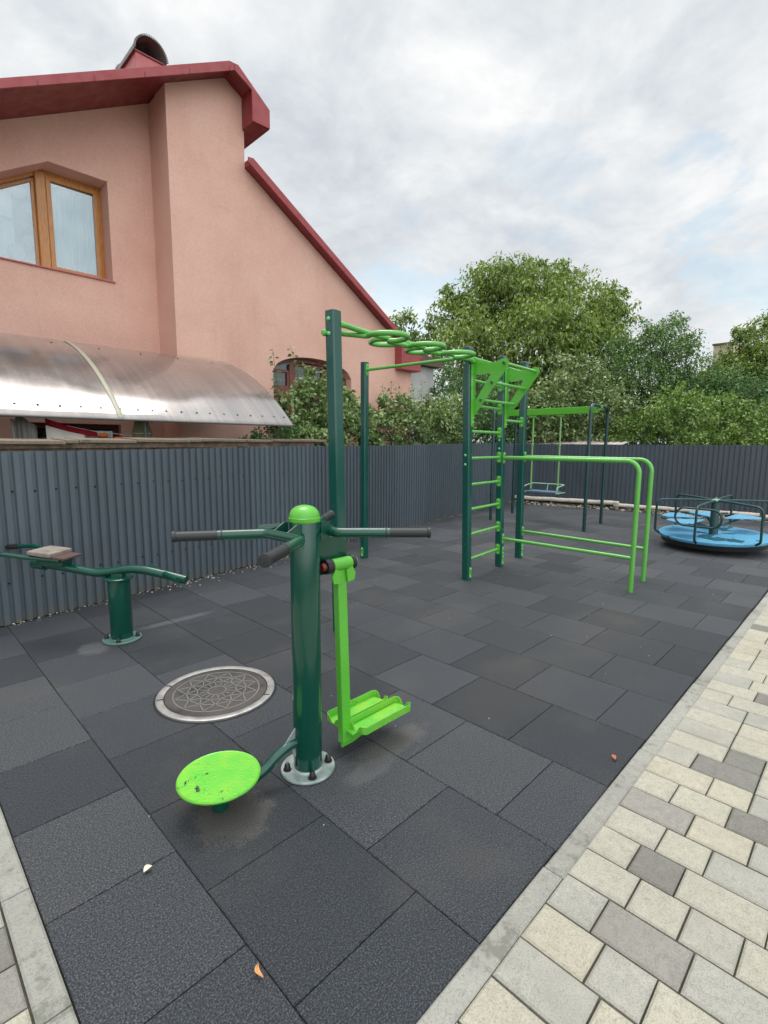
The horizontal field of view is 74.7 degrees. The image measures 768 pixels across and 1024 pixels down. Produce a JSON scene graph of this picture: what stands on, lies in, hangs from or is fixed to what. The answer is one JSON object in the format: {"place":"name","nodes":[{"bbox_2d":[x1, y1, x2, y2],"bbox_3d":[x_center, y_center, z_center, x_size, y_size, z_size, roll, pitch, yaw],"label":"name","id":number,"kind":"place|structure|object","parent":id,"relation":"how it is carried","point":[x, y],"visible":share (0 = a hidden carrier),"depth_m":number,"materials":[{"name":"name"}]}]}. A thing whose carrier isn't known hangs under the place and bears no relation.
{"place":"outdoors","nodes":[
{"label":"outdoors","id":0,"kind":"place"},
{"bbox_2d":[0,33,424,447],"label":"house","id":1,"kind":"structure","parent":0,"point":[144,206],"depth_m":7.35,"materials":[{"name":"paint"}]},
{"bbox_2d":[0,170,115,282],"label":"window frame","id":2,"kind":"structure","parent":1,"relation":"in","point":[65,223],"depth_m":6.97,"materials":[{"name":"orange wood"}]},
{"bbox_2d":[33,423,118,438],"bbox_3d":[-4.488,-0.820,7.164,0.070,0.857,1.330,8,11,44],"label":"window frame","id":3,"kind":"structure","parent":1,"relation":"in","point":[41,427],"depth_m":7.29,"materials":[{"name":"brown wood"}]},
{"bbox_2d":[0,333,292,446],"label":"canopy","id":4,"kind":"object","parent":1,"relation":"attached to","point":[40,377],"visible":0.99,"depth_m":5.67,"materials":[{"name":"grey plastic"}]},
{"bbox_2d":[26,417,153,437],"bbox_3d":[-3.198,-0.890,5.111,0.031,0.244,1.701,8,10,43],"label":"clothes line","id":5,"kind":"object","parent":4,"relation":"attached to","point":[85,429],"visible":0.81,"depth_m":5.25,"materials":[{"name":"red fabric"}]},
{"bbox_2d":[10,418,16,438],"bbox_3d":[-3.492,-0.723,4.748,0.030,0.320,0.035,8,11,44],"label":"hanging cloth","id":6,"kind":"object","parent":5,"relation":"hanging from","point":[13,429],"visible":0.59,"depth_m":4.74,"materials":[{"name":"grey fabric"}]},
{"bbox_2d":[15,417,37,438],"bbox_3d":[-3.460,-0.667,4.884,0.055,0.505,0.173,8,11,44],"label":"hanging cloth","id":7,"kind":"object","parent":5,"relation":"hanging from","point":[26,429],"visible":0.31,"depth_m":4.85,"materials":[{"name":"grey fabric"}]},
{"bbox_2d":[46,425,84,438],"bbox_3d":[-3.204,-0.674,5.078,0.042,0.390,0.337,8,11,44],"label":"hanging cloth","id":8,"kind":"object","parent":5,"relation":"hanging from","point":[52,432],"visible":0.27,"depth_m":5.02,"materials":[{"name":"white fabric"}]},
{"bbox_2d":[45,418,96,435],"bbox_3d":[-3.175,-0.854,5.121,0.044,0.184,0.461,8,11,44],"label":"hanging cloth","id":9,"kind":"object","parent":5,"relation":"hanging from","point":[68,428],"visible":0.99,"depth_m":5.11,"materials":[{"name":"red fabric"}]},
{"bbox_2d":[85,435,107,437],"bbox_3d":[-3.016,-0.688,5.300,0.035,0.232,0.217,8,11,44],"label":"hanging cloth","id":10,"kind":"object","parent":5,"relation":"hanging from","point":[86,436],"visible":0.17,"depth_m":5.26,"materials":[{"name":"grey fabric"}]},
{"bbox_2d":[98,433,108,436],"bbox_3d":[-2.961,-0.814,5.314,0.044,0.046,0.120,8,11,44],"label":"orange cloth","id":11,"kind":"object","parent":5,"relation":"hanging from","point":[103,435],"visible":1,"depth_m":5.30,"materials":[{"name":"orange fabric"}]},
{"bbox_2d":[131,421,152,437],"bbox_3d":[-2.717,-0.894,5.652,0.220,0.430,0.220,8,11,44],"label":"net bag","id":12,"kind":"object","parent":4,"relation":"hanging from","point":[138,431],"visible":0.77,"depth_m":5.57,"materials":[{"name":"green"}]},
{"bbox_2d":[273,359,345,446],"bbox_3d":[-1.403,-1.818,9.386,0.105,1.985,1.770,8,11,44],"label":"window frame","id":13,"kind":"structure","parent":1,"relation":"in","point":[287,376],"depth_m":9.01,"materials":[{"name":"brown wood"}]},
{"bbox_2d":[0,503,767,1023],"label":"rubber floor","id":14,"kind":"structure","parent":0,"point":[386,873],"depth_m":2.42,"materials":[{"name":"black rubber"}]},
{"bbox_2d":[0,544,187,645],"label":"back trainer","id":15,"kind":"object","parent":14,"relation":"on","point":[117,580],"visible":1,"depth_m":3.78,"materials":[{"name":"green paint"}]},
{"bbox_2d":[143,865,151,871],"bbox_3d":[-0.833,1.256,1.772,0.025,0.013,0.026,-1,8,-10],"label":"fallen leaf","id":16,"kind":"object","parent":14,"relation":"on","point":[146,867],"visible":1,"depth_m":1.77,"materials":[{"name":"beige plant"}]},
{"bbox_2d":[153,666,276,723],"bbox_3d":[-1.016,1.099,3.061,0.712,0.034,0.712,8,11,44],"label":"manhole cover","id":17,"kind":"object","parent":14,"relation":"on","point":[214,694],"visible":0.99,"depth_m":3.00,"materials":[{"name":"metal"}]},
{"bbox_2d":[0,443,513,625],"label":"corrugated fence","id":18,"kind":"object","parent":14,"relation":"on","point":[103,508],"visible":0.77,"depth_m":5.36,"materials":[{"name":"grey metal"}]},
{"bbox_2d":[254,962,263,977],"bbox_3d":[-0.358,1.304,1.429,0.019,0.013,0.046,-4,9,-30],"label":"fallen leaf","id":19,"kind":"object","parent":14,"relation":"on","point":[257,971],"visible":1,"depth_m":1.43,"materials":[{"name":"brown plant"}]},
{"bbox_2d":[171,505,430,812],"bbox_3d":[-0.355,0.584,2.253,0.776,1.238,1.140,8,11,44],"label":"fitness trainer","id":20,"kind":"object","parent":14,"relation":"on","point":[314,545],"visible":1,"depth_m":2.21,"materials":[{"name":"green paint"}]},
{"bbox_2d":[11,515,735,825],"bbox_3d":[0.901,0.644,6.473,5.504,0.010,8.984,8,11,44],"label":"grit","id":21,"kind":"object","parent":14,"relation":"on","point":[199,585],"visible":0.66,"depth_m":5.29,"materials":[{"name":"stone"}]},
{"bbox_2d":[321,309,653,630],"bbox_3d":[0.827,-0.539,5.680,3.770,2.567,2.541,-3,8,-22],"label":"climbing frame","id":22,"kind":"object","parent":14,"relation":"on","point":[502,375],"visible":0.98,"depth_m":5.48,"materials":[{"name":"green metal"}]},
{"bbox_2d":[489,403,608,531],"bbox_3d":[3.204,-0.927,9.912,2.196,2.244,1.282,8,11,44],"label":"swing set","id":23,"kind":"object","parent":14,"relation":"on","point":[592,408],"visible":0.89,"depth_m":9.72,"materials":[{"name":"green paint"}]},
{"bbox_2d":[654,494,767,551],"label":"merry go round","id":24,"kind":"object","parent":14,"relation":"on","point":[713,535],"visible":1,"depth_m":7.35,"materials":[{"name":"blue metal"}]},
{"bbox_2d":[0,605,767,1023],"bbox_3d":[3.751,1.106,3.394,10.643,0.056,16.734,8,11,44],"label":"pavement","id":25,"kind":"structure","parent":0,"point":[544,967],"depth_m":1.66,"materials":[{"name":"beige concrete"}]},
{"bbox_2d":[0,0,767,443],"label":"sky","id":26,"kind":"structure","parent":0,"point":[422,141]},
{"bbox_2d":[411,350,442,497],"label":"grey building","id":27,"kind":"structure","parent":0,"point":[425,374],"depth_m":13.52,"materials":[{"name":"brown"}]},
{"bbox_2d":[509,498,767,520],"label":"earth bank","id":28,"kind":"structure","parent":0,"point":[582,504],"depth_m":12.22,"materials":[{"name":"brown soil"}]},
{"bbox_2d":[515,495,618,504],"bbox_3d":[4.540,-0.303,12.668,2.544,0.124,0.120,6,9,34],"label":"cement pipe","id":29,"kind":"object","parent":28,"relation":"on","point":[609,502],"visible":0.88,"depth_m":12.58,"materials":[{"name":"grey concrete"}]},
{"bbox_2d":[510,500,767,521],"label":"rubble","id":30,"kind":"object","parent":28,"relation":"on","point":[605,508],"visible":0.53,"depth_m":12.18,"materials":[{"name":"stone"}]},
{"bbox_2d":[613,503,759,516],"bbox_3d":[6.643,-0.051,11.229,2.803,0.104,0.110,6,9,34],"label":"cement pipe","id":31,"kind":"object","parent":30,"relation":"on","point":[664,508],"visible":0.59,"depth_m":11.33,"materials":[{"name":"grey concrete"}]},
{"bbox_2d":[514,444,767,514],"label":"corrugated fence","id":32,"kind":"object","parent":28,"relation":"on","point":[720,471],"visible":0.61,"depth_m":11.46,"materials":[{"name":"metal"}]},
{"bbox_2d":[699,342,766,429],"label":"beige house","id":33,"kind":"structure","parent":0,"point":[716,346],"depth_m":39.80,"materials":[{"name":"beige"}]},
{"label":"ground","id":34,"kind":"structure","parent":0,"visible":0},
{"bbox_2d":[0,808,78,1023],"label":"side kerb","id":35,"kind":"structure","parent":34,"relation":"on","point":[47,993],"depth_m":1.51,"materials":[{"name":"concrete"}]},
{"bbox_2d":[0,437,327,626],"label":"brick wall","id":36,"kind":"structure","parent":34,"relation":"on","point":[73,444],"depth_m":4.97,"materials":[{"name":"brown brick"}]},
{"bbox_2d":[238,420,303,446],"bbox_3d":[-1.521,-0.320,6.784,0.412,1.908,1.132,5,9,28],"label":"shrub","id":37,"kind":"object","parent":34,"relation":"on","point":[273,433],"visible":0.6,"depth_m":6.72,"materials":[{"name":"green plant"}]},
{"bbox_2d":[268,346,376,445],"bbox_3d":[-0.926,-1.036,8.047,1.056,3.003,2.260,5,9,31],"label":"shrub","id":38,"kind":"object","parent":34,"relation":"on","point":[351,422],"visible":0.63,"depth_m":7.63,"materials":[{"name":"green plant"}]},
{"bbox_2d":[348,380,476,445],"bbox_3d":[0.832,-1.321,10.639,1.477,2.902,4.631,4,9,28],"label":"shrub","id":39,"kind":"object","parent":34,"relation":"on","point":[438,414],"visible":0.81,"depth_m":10.23,"materials":[{"name":"green plant"}]},
{"bbox_2d":[389,307,437,350],"bbox_3d":[1.173,-5.723,24.369,3.253,7.979,2.397,-3,8,-22],"label":"tree","id":40,"kind":"object","parent":34,"relation":"on","point":[403,318],"visible":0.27,"depth_m":23.79,"materials":[{"name":"green plant"}]},
{"bbox_2d":[430,356,537,443],"bbox_3d":[2.431,-2.478,14.473,3.319,4.202,4.174,-1,8,-9],"label":"shrub","id":41,"kind":"object","parent":34,"relation":"on","point":[485,415],"visible":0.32,"depth_m":13.70,"materials":[{"name":"green plant"}]},
{"bbox_2d":[426,250,642,439],"bbox_3d":[5.078,-5.175,17.820,6.894,8.708,7.359,8,11,44],"label":"walnut tree","id":42,"kind":"object","parent":34,"relation":"on","point":[532,316],"visible":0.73,"depth_m":16.81,"materials":[{"name":"green plant"}]},
{"bbox_2d":[509,351,646,443],"bbox_3d":[5.236,-2.374,13.687,3.702,4.243,2.148,1,8,5],"label":"shrub","id":43,"kind":"object","parent":34,"relation":"on","point":[568,395],"visible":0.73,"depth_m":13.29,"materials":[{"name":"green plant"}]},
{"bbox_2d":[526,437,635,444],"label":"shed roof","id":44,"kind":"structure","parent":34,"relation":"on","point":[615,442],"depth_m":13.07,"materials":[{"name":"white metal"}]},
{"bbox_2d":[416,593,767,1023],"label":"kerb","id":45,"kind":"structure","parent":34,"relation":"on","point":[453,1001],"depth_m":1.78,"materials":[{"name":"concrete"}]},
{"bbox_2d":[433,369,767,444],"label":"hedge","id":46,"kind":"object","parent":34,"relation":"on","point":[643,442],"visible":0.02,"depth_m":17.03,"materials":[{"name":"green plant"}]},
{"bbox_2d":[576,310,754,444],"bbox_3d":[8.259,-3.213,15.117,5.209,5.567,2.870,2,8,13],"label":"tree","id":47,"kind":"object","parent":34,"relation":"on","point":[644,366],"visible":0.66,"depth_m":14.75,"materials":[{"name":"green plant"}]},
{"bbox_2d":[600,380,767,444],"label":"shrub","id":48,"kind":"object","parent":34,"relation":"on","point":[677,402],"visible":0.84,"depth_m":12.84,"materials":[{"name":"green plant"}]},
{"bbox_2d":[684,367,767,444],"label":"shrub","id":49,"kind":"object","parent":34,"relation":"on","point":[763,386],"visible":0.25,"depth_m":14.24,"materials":[{"name":"green plant"}]},
{"bbox_2d":[698,309,767,443],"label":"tree","id":50,"kind":"object","parent":34,"relation":"on","point":[750,355],"visible":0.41,"depth_m":16.80,"materials":[{"name":"green plant"}]}
]}

